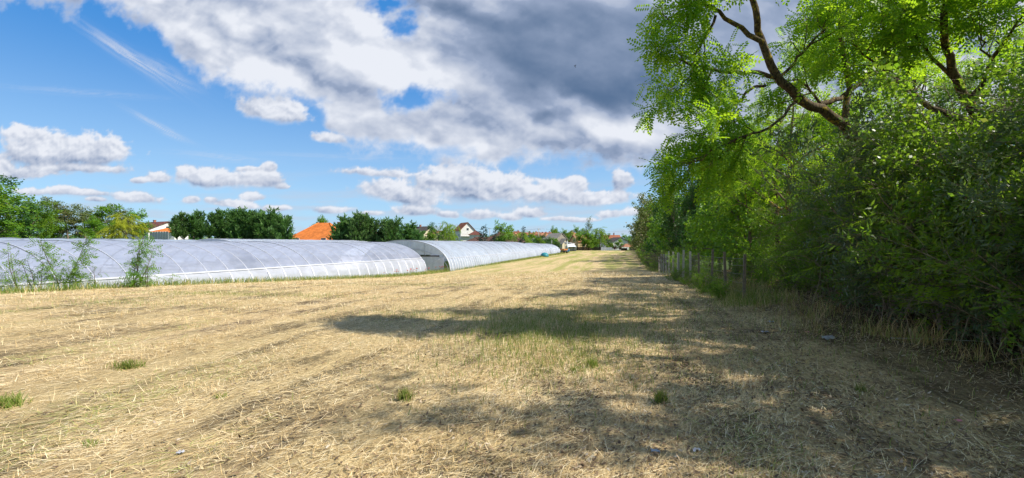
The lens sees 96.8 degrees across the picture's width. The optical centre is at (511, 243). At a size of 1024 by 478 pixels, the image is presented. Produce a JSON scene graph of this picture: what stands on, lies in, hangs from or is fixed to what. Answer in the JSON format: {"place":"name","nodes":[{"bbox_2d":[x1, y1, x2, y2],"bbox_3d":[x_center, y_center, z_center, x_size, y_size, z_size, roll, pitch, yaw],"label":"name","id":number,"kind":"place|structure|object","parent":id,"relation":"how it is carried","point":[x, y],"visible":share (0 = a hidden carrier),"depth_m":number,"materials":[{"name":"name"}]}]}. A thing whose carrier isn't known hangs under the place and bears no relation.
{"place":"outdoors","nodes":[
{"label":"outdoors","id":0,"kind":"place"},
{"bbox_2d":[0,248,1023,477],"bbox_3d":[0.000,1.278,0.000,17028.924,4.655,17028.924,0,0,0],"label":"ground","id":1,"kind":"structure","parent":0,"point":[599,260],"depth_m":5.43,"materials":[{"name":"beige plant"}]},
{"bbox_2d":[0,242,28,291],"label":"sapling","id":2,"kind":"object","parent":1,"relation":"on","point":[13,272],"visible":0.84,"depth_m":18.86,"materials":[{"name":"green plant"}]},
{"bbox_2d":[0,390,34,410],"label":"grass tuft","id":3,"kind":"object","parent":1,"relation":"on","point":[6,402],"visible":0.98,"depth_m":4.76,"materials":[{"name":"plant"}]},
{"bbox_2d":[0,182,38,237],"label":"leafy tree","id":4,"kind":"object","parent":1,"relation":"on","point":[6,222],"visible":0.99,"depth_m":47.43,"materials":[{"name":"green plant"}]},
{"bbox_2d":[0,175,46,237],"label":"leafy tree","id":5,"kind":"object","parent":1,"relation":"on","point":[28,219],"visible":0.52,"depth_m":50.33,"materials":[{"name":"green plant"}]},
{"bbox_2d":[1,199,62,238],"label":"leafy tree","id":6,"kind":"object","parent":1,"relation":"on","point":[44,220],"visible":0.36,"depth_m":54.72,"materials":[{"name":"green plant"}]},
{"bbox_2d":[11,250,57,290],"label":"sapling","id":7,"kind":"object","parent":1,"relation":"on","point":[33,280],"visible":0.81,"depth_m":19.17,"materials":[{"name":"green plant"}]},
{"bbox_2d":[33,208,69,238],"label":"leafy tree","id":8,"kind":"object","parent":1,"relation":"on","point":[58,228],"visible":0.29,"depth_m":58.82,"materials":[{"name":"green plant"}]},
{"bbox_2d":[33,196,77,235],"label":"leafy tree","id":9,"kind":"object","parent":1,"relation":"on","point":[47,198],"visible":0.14,"depth_m":61.45,"materials":[{"name":"green plant"}]},
{"bbox_2d":[24,232,98,289],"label":"sapling","id":10,"kind":"object","parent":1,"relation":"on","point":[66,274],"visible":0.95,"depth_m":19.61,"materials":[{"name":"green plant"}]},
{"bbox_2d":[47,200,96,238],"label":"leafy tree","id":11,"kind":"object","parent":1,"relation":"on","point":[72,221],"visible":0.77,"depth_m":60.12,"materials":[{"name":"green plant"}]},
{"bbox_2d":[64,269,103,288],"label":"sapling","id":12,"kind":"object","parent":1,"relation":"on","point":[90,280],"visible":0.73,"depth_m":20.18,"materials":[{"name":"green plant"}]},
{"bbox_2d":[63,204,109,237],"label":"leafy tree","id":13,"kind":"object","parent":1,"relation":"on","point":[91,211],"visible":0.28,"depth_m":63.96,"materials":[{"name":"green plant"}]},
{"bbox_2d":[77,215,108,238],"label":"leafy tree","id":14,"kind":"object","parent":1,"relation":"on","point":[93,222],"visible":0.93,"depth_m":59.57,"materials":[{"name":"green plant"}]},
{"bbox_2d":[0,237,198,271],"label":"polytunnel","id":15,"kind":"structure","parent":1,"relation":"on","point":[61,266],"depth_m":35.13,"materials":[{"name":"plastic"}]},
{"bbox_2d":[85,204,127,238],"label":"leafy tree","id":16,"kind":"object","parent":1,"relation":"on","point":[105,209],"visible":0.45,"depth_m":65.29,"materials":[{"name":"green plant"}]},
{"bbox_2d":[105,203,137,236],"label":"leafy tree","id":17,"kind":"object","parent":1,"relation":"on","point":[124,212],"visible":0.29,"depth_m":70.04,"materials":[{"name":"green plant"}]},
{"bbox_2d":[96,213,148,238],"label":"willow tree","id":18,"kind":"object","parent":1,"relation":"on","point":[117,225],"visible":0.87,"depth_m":56.56,"materials":[{"name":"green plant"}]},
{"bbox_2d":[103,357,147,370],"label":"grass tuft","id":19,"kind":"object","parent":1,"relation":"on","point":[130,364],"visible":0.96,"depth_m":6.22,"materials":[{"name":"plant"}]},
{"bbox_2d":[119,208,153,236],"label":"leafy tree","id":20,"kind":"object","parent":1,"relation":"on","point":[142,215],"visible":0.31,"depth_m":84.42,"materials":[{"name":"green plant"}]},
{"bbox_2d":[119,230,162,287],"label":"sapling","id":21,"kind":"object","parent":1,"relation":"on","point":[137,263],"visible":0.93,"depth_m":21.25,"materials":[{"name":"green plant"}]},
{"bbox_2d":[130,261,158,287],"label":"sapling","id":22,"kind":"object","parent":1,"relation":"on","point":[147,270],"visible":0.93,"depth_m":21.36,"materials":[{"name":"green plant"}]},
{"bbox_2d":[128,220,170,238],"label":"house","id":23,"kind":"structure","parent":1,"relation":"on","point":[160,225],"depth_m":124.31,"materials":[{"name":"paint"}]},
{"bbox_2d":[150,231,167,239],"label":"panel fence","id":24,"kind":"object","parent":1,"relation":"on","point":[160,235],"visible":0.62,"depth_m":109.84,"materials":[{"name":"metal"}]},
{"bbox_2d":[167,215,183,239],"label":"cypress tree","id":25,"kind":"object","parent":1,"relation":"on","point":[173,230],"visible":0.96,"depth_m":70.75,"materials":[{"name":"green plant"}]},
{"bbox_2d":[174,210,190,238],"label":"cypress tree","id":26,"kind":"object","parent":1,"relation":"on","point":[184,222],"visible":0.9,"depth_m":71.48,"materials":[{"name":"green plant"}]},
{"bbox_2d":[185,212,202,239],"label":"cypress tree","id":27,"kind":"object","parent":1,"relation":"on","point":[192,228],"visible":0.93,"depth_m":72.21,"materials":[{"name":"green plant"}]},
{"bbox_2d":[191,209,206,238],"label":"cypress tree","id":28,"kind":"object","parent":1,"relation":"on","point":[201,221],"visible":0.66,"depth_m":73.25,"materials":[{"name":"green plant"}]},
{"bbox_2d":[200,211,218,238],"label":"cypress tree","id":29,"kind":"object","parent":1,"relation":"on","point":[206,230],"visible":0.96,"depth_m":70.67,"materials":[{"name":"green plant"}]},
{"bbox_2d":[0,240,426,290],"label":"polytunnel","id":30,"kind":"structure","parent":1,"relation":"on","point":[195,260],"depth_m":32.93,"materials":[{"name":"white plastic"}]},
{"bbox_2d":[210,207,228,238],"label":"cypress tree","id":31,"kind":"object","parent":1,"relation":"on","point":[220,213],"visible":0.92,"depth_m":71.46,"materials":[{"name":"green plant"}]},
{"bbox_2d":[218,210,235,238],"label":"cypress tree","id":32,"kind":"object","parent":1,"relation":"on","point":[230,215],"visible":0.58,"depth_m":72.71,"materials":[{"name":"green plant"}]},
{"bbox_2d":[222,206,252,238],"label":"cypress tree","id":33,"kind":"object","parent":1,"relation":"on","point":[235,235],"visible":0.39,"depth_m":70.52,"materials":[{"name":"green plant"}]},
{"bbox_2d":[234,205,261,238],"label":"cypress tree","id":34,"kind":"object","parent":1,"relation":"on","point":[246,220],"visible":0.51,"depth_m":70.60,"materials":[{"name":"green plant"}]},
{"bbox_2d":[251,205,284,238],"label":"cypress tree","id":35,"kind":"object","parent":1,"relation":"on","point":[262,228],"visible":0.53,"depth_m":69.46,"materials":[{"name":"green plant"}]},
{"bbox_2d":[270,210,295,239],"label":"cypress tree","id":36,"kind":"object","parent":1,"relation":"on","point":[284,224],"visible":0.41,"depth_m":70.86,"materials":[{"name":"green plant"}]},
{"bbox_2d":[199,239,370,261],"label":"polytunnel","id":37,"kind":"structure","parent":1,"relation":"on","point":[285,240],"depth_m":57.70,"materials":[{"name":"plastic"}]},
{"bbox_2d":[0,231,631,246],"bbox_3d":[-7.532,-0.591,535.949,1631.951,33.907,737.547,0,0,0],"label":"wood","id":38,"kind":"object","parent":1,"relation":"on","point":[101,237],"depth_m":379.89,"materials":[{"name":"green plant"}]},
{"bbox_2d":[293,222,339,239],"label":"orange house","id":39,"kind":"structure","parent":1,"relation":"on","point":[318,231],"depth_m":97.06,"materials":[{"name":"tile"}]},
{"bbox_2d":[326,219,349,239],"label":"cypress tree","id":40,"kind":"object","parent":1,"relation":"on","point":[334,235],"visible":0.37,"depth_m":75.51,"materials":[{"name":"green plant"}]},
{"bbox_2d":[345,210,375,241],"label":"cypress tree","id":41,"kind":"object","parent":1,"relation":"on","point":[354,227],"visible":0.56,"depth_m":75.09,"materials":[{"name":"green plant"}]},
{"bbox_2d":[368,216,384,241],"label":"cypress tree","id":42,"kind":"object","parent":1,"relation":"on","point":[375,225],"visible":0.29,"depth_m":76.69,"materials":[{"name":"green plant"}]},
{"bbox_2d":[375,216,401,241],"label":"cypress tree","id":43,"kind":"object","parent":1,"relation":"on","point":[386,228],"visible":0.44,"depth_m":74.96,"materials":[{"name":"green plant"}]},
{"bbox_2d":[387,215,405,240],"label":"cypress tree","id":44,"kind":"object","parent":1,"relation":"on","point":[399,232],"visible":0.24,"depth_m":75.51,"materials":[{"name":"green plant"}]},
{"bbox_2d":[386,386,415,402],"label":"grass tuft","id":45,"kind":"object","parent":1,"relation":"on","point":[405,395],"visible":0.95,"depth_m":4.90,"materials":[{"name":"plant"}]},
{"bbox_2d":[400,220,419,238],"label":"cypress tree","id":46,"kind":"object","parent":1,"relation":"on","point":[410,225],"visible":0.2,"depth_m":77.54,"materials":[{"name":"green plant"}]},
{"bbox_2d":[410,229,425,239],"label":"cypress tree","id":47,"kind":"object","parent":1,"relation":"on","point":[419,235],"visible":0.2,"depth_m":75.25,"materials":[{"name":"green plant"}]},
{"bbox_2d":[438,220,462,240],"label":"willow tree","id":48,"kind":"object","parent":1,"relation":"on","point":[449,234],"visible":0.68,"depth_m":94.69,"materials":[{"name":"green plant"}]},
{"bbox_2d":[388,240,535,270],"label":"polytunnel","id":49,"kind":"structure","parent":1,"relation":"on","point":[454,254],"depth_m":68.40,"materials":[{"name":"white plastic"}]},
{"bbox_2d":[421,257,443,270],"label":"door panel","id":50,"kind":"structure","parent":49,"relation":"in","point":[431,263],"depth_m":59.54,"materials":[{"name":"plastic"}]},
{"bbox_2d":[454,222,475,240],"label":"house","id":51,"kind":"structure","parent":1,"relation":"on","point":[466,228],"depth_m":201.42,"materials":[{"name":"paint"}]},
{"bbox_2d":[493,219,517,241],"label":"leafy tree","id":52,"kind":"object","parent":1,"relation":"on","point":[508,235],"visible":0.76,"depth_m":129.85,"materials":[{"name":"green plant"}]},
{"bbox_2d":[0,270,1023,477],"bbox_3d":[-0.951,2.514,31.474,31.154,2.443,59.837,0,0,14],"label":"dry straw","id":53,"kind":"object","parent":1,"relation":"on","point":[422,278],"visible":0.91,"depth_m":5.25,"materials":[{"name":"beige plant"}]},
{"bbox_2d":[524,243,550,255],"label":"polytunnel","id":54,"kind":"structure","parent":1,"relation":"on","point":[539,249],"depth_m":134.04,"materials":[{"name":"plastic"}]},
{"bbox_2d":[572,229,590,249],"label":"leafy tree","id":55,"kind":"object","parent":1,"relation":"on","point":[578,236],"visible":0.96,"depth_m":211.08,"materials":[{"name":"green plant"}]},
{"bbox_2d":[592,226,610,247],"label":"willow tree","id":56,"kind":"object","parent":1,"relation":"on","point":[600,235],"visible":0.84,"depth_m":215.74,"materials":[{"name":"green plant"}]},
{"bbox_2d":[624,192,657,255],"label":"leafy tree","id":57,"kind":"object","parent":1,"relation":"on","point":[643,214],"visible":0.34,"depth_m":88.78,"materials":[{"name":"green plant"}]},
{"bbox_2d":[628,193,655,251],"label":"leafy tree","id":58,"kind":"object","parent":1,"relation":"on","point":[632,242],"visible":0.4,"depth_m":93.95,"materials":[{"name":"green plant"}]},
{"bbox_2d":[639,202,662,260],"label":"leafy tree","id":59,"kind":"object","parent":1,"relation":"on","point":[653,230],"visible":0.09,"depth_m":63.52,"materials":[{"name":"green plant"}]},
{"bbox_2d":[639,198,669,257],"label":"leafy tree","id":60,"kind":"object","parent":1,"relation":"on","point":[647,248],"visible":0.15,"depth_m":58.03,"materials":[{"name":"green plant"}]},
{"bbox_2d":[648,389,668,403],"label":"grass tuft","id":61,"kind":"object","parent":1,"relation":"on","point":[660,396],"visible":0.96,"depth_m":4.82,"materials":[{"name":"plant"}]},
{"bbox_2d":[647,192,685,255],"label":"leafy tree","id":62,"kind":"object","parent":1,"relation":"on","point":[663,245],"visible":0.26,"depth_m":50.13,"materials":[{"name":"green plant"}]},
{"bbox_2d":[650,155,683,249],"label":"leafy tree","id":63,"kind":"object","parent":1,"relation":"on","point":[673,224],"visible":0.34,"depth_m":42.73,"materials":[{"name":"green plant"}]},
{"bbox_2d":[668,251,669,274],"bbox_3d":[9.634,1.355,27.894,0.130,1.750,0.152,0,0,21],"label":"fence post","id":64,"kind":"object","parent":1,"relation":"on","point":[668,262],"visible":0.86,"depth_m":27.86,"materials":[{"name":"wood"}]},
{"bbox_2d":[660,255,743,295],"bbox_3d":[9.196,1.380,25.297,0.370,1.915,25.213,0,0,13],"label":"wire mesh","id":65,"kind":"object","parent":64,"relation":"attached to","point":[700,266],"visible":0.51,"depth_m":18.00,"materials":[{"name":"metal"}]},
{"bbox_2d":[665,247,704,272],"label":"bush","id":66,"kind":"object","parent":1,"relation":"on","point":[680,263],"visible":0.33,"depth_m":25.48,"materials":[{"name":"green plant"}]},
{"bbox_2d":[677,168,695,250],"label":"leafy tree","id":67,"kind":"object","parent":1,"relation":"on","point":[684,212],"visible":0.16,"depth_m":45.90,"materials":[{"name":"green plant"}]},
{"bbox_2d":[671,134,708,253],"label":"leafy tree","id":68,"kind":"object","parent":1,"relation":"on","point":[690,201],"visible":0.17,"depth_m":35.32,"materials":[{"name":"green plant"}]},
{"bbox_2d":[678,266,710,287],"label":"bush","id":69,"kind":"object","parent":1,"relation":"on","point":[696,277],"visible":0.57,"depth_m":17.18,"materials":[{"name":"green plant"}]},
{"bbox_2d":[680,193,721,266],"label":"leafy tree","id":70,"kind":"object","parent":1,"relation":"on","point":[691,241],"visible":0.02,"depth_m":31.73,"materials":[{"name":"green plant"}]},
{"bbox_2d":[685,271,728,292],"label":"bush","id":71,"kind":"object","parent":1,"relation":"on","point":[703,283],"visible":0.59,"depth_m":15.74,"materials":[{"name":"green plant"}]},
{"bbox_2d":[683,163,753,270],"bbox_3d":[12.714,-1.877,27.711,4.167,7.332,4.564,0,0,17],"label":"leafy tree","id":72,"kind":"object","parent":1,"relation":"on","point":[694,221],"visible":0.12,"depth_m":27.97,"materials":[{"name":"green plant"}]},
{"bbox_2d":[698,274,738,298],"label":"bush","id":73,"kind":"object","parent":1,"relation":"on","point":[716,290],"visible":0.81,"depth_m":13.80,"materials":[{"name":"green plant"}]},
{"bbox_2d":[707,242,758,278],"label":"bush","id":74,"kind":"object","parent":1,"relation":"on","point":[719,269],"visible":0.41,"depth_m":19.44,"materials":[{"name":"green plant"}]},
{"bbox_2d":[687,125,787,271],"bbox_3d":[11.460,-2.162,22.900,4.759,7.628,4.590,0,0,26],"label":"leafy tree","id":75,"kind":"object","parent":1,"relation":"on","point":[709,214],"visible":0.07,"depth_m":22.83,"materials":[{"name":"green plant"}]},
{"bbox_2d":[742,254,746,298],"bbox_3d":[6.619,1.116,12.963,0.115,1.620,0.104,0,0,19],"label":"fence post","id":76,"kind":"object","parent":1,"relation":"on","point":[744,273],"visible":0.83,"depth_m":12.93,"materials":[{"name":"grey wood"}]},
{"bbox_2d":[682,116,807,273],"bbox_3d":[10.342,-2.012,20.047,4.343,7.217,4.502,0,0,4],"label":"leafy tree","id":77,"kind":"object","parent":1,"relation":"on","point":[719,236],"visible":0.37,"depth_m":19.94,"materials":[{"name":"green plant"}]},
{"bbox_2d":[729,249,789,286],"bbox_3d":[8.815,0.919,15.852,2.702,2.050,2.283,0,0,-9],"label":"bush","id":78,"kind":"object","parent":1,"relation":"on","point":[763,272],"visible":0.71,"depth_m":15.99,"materials":[{"name":"green plant"}]},
{"bbox_2d":[721,232,798,280],"bbox_3d":[10.025,0.686,17.519,3.044,2.733,3.602,0,0,4],"label":"bush","id":79,"kind":"object","parent":1,"relation":"on","point":[750,262],"visible":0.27,"depth_m":17.86,"materials":[{"name":"green plant"}]},
{"bbox_2d":[707,68,833,275],"bbox_3d":[10.590,-2.709,18.298,4.423,8.621,4.425,0,0,-4],"label":"locust tree","id":80,"kind":"object","parent":1,"relation":"on","point":[777,197],"visible":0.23,"depth_m":18.25,"materials":[{"name":"green plant"}]},
{"bbox_2d":[627,0,942,305],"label":"locust tree","id":81,"kind":"object","parent":1,"relation":"on","point":[698,78],"visible":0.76,"depth_m":8.66,"materials":[{"name":"green plant"}]},
{"bbox_2d":[749,127,829,271],"bbox_3d":[14.547,-2.231,23.538,4.856,7.785,4.684,0,0,32],"label":"leafy tree","id":82,"kind":"object","parent":1,"relation":"on","point":[795,174],"visible":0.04,"depth_m":23.14,"materials":[{"name":"green plant"}]},
{"bbox_2d":[707,27,878,262],"bbox_3d":[9.560,-2.542,14.876,5.129,8.286,5.364,0,0,4],"label":"locust tree","id":83,"kind":"object","parent":1,"relation":"on","point":[802,117],"visible":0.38,"depth_m":14.68,"materials":[{"name":"green plant"}]},
{"bbox_2d":[742,194,843,290],"bbox_3d":[9.315,-0.119,14.039,4.183,3.408,3.074,0,0,26],"label":"shrub","id":84,"kind":"object","parent":1,"relation":"on","point":[756,207],"visible":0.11,"depth_m":14.98,"materials":[{"name":"green plant"}]},
{"bbox_2d":[758,243,837,293],"bbox_3d":[8.851,0.783,13.742,2.664,2.391,3.152,0,0,40],"label":"bush","id":85,"kind":"object","parent":1,"relation":"on","point":[781,260],"visible":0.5,"depth_m":14.06,"materials":[{"name":"green plant"}]},
{"bbox_2d":[762,164,852,296],"bbox_3d":[9.156,-0.275,12.872,5.238,4.514,3.459,0,0,-48],"label":"shrub","id":86,"kind":"object","parent":1,"relation":"on","point":[815,274],"visible":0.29,"depth_m":12.56,"materials":[{"name":"green plant"}]},
{"bbox_2d":[772,97,871,255],"bbox_3d":[13.944,-2.337,19.879,4.915,7.879,4.741,0,0,21],"label":"leafy tree","id":87,"kind":"object","parent":1,"relation":"on","point":[825,154],"visible":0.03,"depth_m":19.18,"materials":[{"name":"green plant"}]},
{"bbox_2d":[698,267,1023,372],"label":"dry weeds","id":88,"kind":"object","parent":1,"relation":"on","point":[917,335],"visible":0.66,"depth_m":7.50,"materials":[{"name":"plant"}]},
{"bbox_2d":[745,81,997,323],"bbox_3d":[7.790,-0.622,9.042,6.527,4.825,3.983,0,0,-13],"label":"shrub","id":89,"kind":"object","parent":1,"relation":"on","point":[852,288],"visible":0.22,"depth_m":8.93,"materials":[{"name":"green plant"}]},
{"bbox_2d":[778,246,846,280],"bbox_3d":[6.226,0.383,9.339,2.177,0.664,0.417,0,0,-28],"label":"locust spray","id":90,"kind":"object","parent":89,"relation":"attached to","point":[816,266],"visible":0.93,"depth_m":9.13,"materials":[{"name":"green plant"}]},
{"bbox_2d":[799,137,878,190],"bbox_3d":[6.361,-1.446,8.491,2.622,0.982,0.505,0,0,-23],"label":"locust spray","id":91,"kind":"object","parent":89,"relation":"attached to","point":[819,187],"visible":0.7,"depth_m":8.26,"materials":[{"name":"green plant"}]},
{"bbox_2d":[756,82,991,305],"bbox_3d":[8.402,-0.747,10.419,4.269,4.734,5.810,0,0,-13],"label":"shrub","id":92,"kind":"object","parent":1,"relation":"on","point":[965,112],"visible":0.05,"depth_m":10.69,"materials":[{"name":"green plant"}]},
{"bbox_2d":[775,101,991,301],"bbox_3d":[10.360,-0.968,11.771,6.391,5.207,4.696,0,0,-5],"label":"shrub","id":93,"kind":"object","parent":1,"relation":"on","point":[808,221],"visible":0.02,"depth_m":12.14,"materials":[{"name":"green plant"}]},
{"bbox_2d":[787,0,1023,142],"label":"locust tree","id":94,"kind":"object","parent":1,"relation":"on","point":[953,22],"visible":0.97,"depth_m":7.92,"materials":[{"name":"green plant"}]},
{"bbox_2d":[828,39,982,161],"bbox_3d":[13.685,-2.805,15.491,5.151,8.825,4.263,0,0,37],"label":"locust tree","id":95,"kind":"object","parent":1,"relation":"on","point":[883,109],"visible":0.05,"depth_m":15.75,"materials":[{"name":"green plant"}]},
{"bbox_2d":[813,0,1021,190],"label":"locust tree","id":96,"kind":"object","parent":1,"relation":"on","point":[930,75],"visible":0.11,"depth_m":11.52,"materials":[{"name":"green plant"}]},
{"bbox_2d":[820,43,1023,363],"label":"shrub","id":97,"kind":"object","parent":1,"relation":"on","point":[1010,313],"visible":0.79,"depth_m":5.36,"materials":[{"name":"green plant"}]},
{"bbox_2d":[858,265,974,303],"bbox_3d":[5.437,0.534,6.001,2.217,0.526,0.610,0,0,-21],"label":"locust spray","id":98,"kind":"object","parent":97,"relation":"attached to","point":[946,291],"visible":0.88,"depth_m":5.89,"materials":[{"name":"green plant"}]},
{"bbox_2d":[823,61,1023,349],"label":"shrub","id":99,"kind":"object","parent":1,"relation":"on","point":[898,189],"visible":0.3,"depth_m":7.43,"materials":[{"name":"green plant"}]},
{"bbox_2d":[830,187,914,268],"bbox_3d":[6.354,-0.271,7.634,2.627,1.370,0.531,0,0,-22],"label":"locust spray","id":100,"kind":"object","parent":99,"relation":"attached to","point":[863,220],"visible":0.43,"depth_m":7.40,"materials":[{"name":"green plant"}]},
{"bbox_2d":[823,61,1023,304],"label":"shrub","id":101,"kind":"object","parent":1,"relation":"on","point":[939,103],"visible":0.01,"depth_m":8.87,"materials":[{"name":"green plant"}]},
{"bbox_2d":[858,36,1023,354],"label":"shrub","id":102,"kind":"object","parent":1,"relation":"on","point":[901,87],"visible":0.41,"depth_m":6.21,"materials":[{"name":"green plant"}]},
{"bbox_2d":[859,36,1023,256],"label":"shrub","id":103,"kind":"object","parent":1,"relation":"on","point":[928,193],"visible":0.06,"depth_m":6.56,"materials":[{"name":"green plant"}]},
{"bbox_2d":[867,107,1023,351],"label":"shrub","id":104,"kind":"object","parent":1,"relation":"on","point":[983,248],"visible":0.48,"depth_m":5.72,"materials":[{"name":"green plant"}]},
{"bbox_2d":[900,2,1023,216],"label":"shrub","id":105,"kind":"object","parent":1,"relation":"on","point":[927,187],"visible":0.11,"depth_m":6.50,"materials":[{"name":"green plant"}]},
{"bbox_2d":[960,5,1023,115],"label":"locust tree","id":106,"kind":"object","parent":1,"relation":"on","point":[1022,29],"visible":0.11,"depth_m":10.86,"materials":[{"name":"green plant"}]},
{"bbox_2d":[0,0,1023,235],"bbox_3d":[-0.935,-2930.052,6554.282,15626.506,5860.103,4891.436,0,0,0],"label":"sky","id":107,"kind":"structure","parent":0,"point":[506,78],"depth_m":8093.14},
{"bbox_2d":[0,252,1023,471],"bbox_3d":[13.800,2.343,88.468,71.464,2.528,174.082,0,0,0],"label":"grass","id":108,"kind":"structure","parent":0,"point":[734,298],"depth_m":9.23,"materials":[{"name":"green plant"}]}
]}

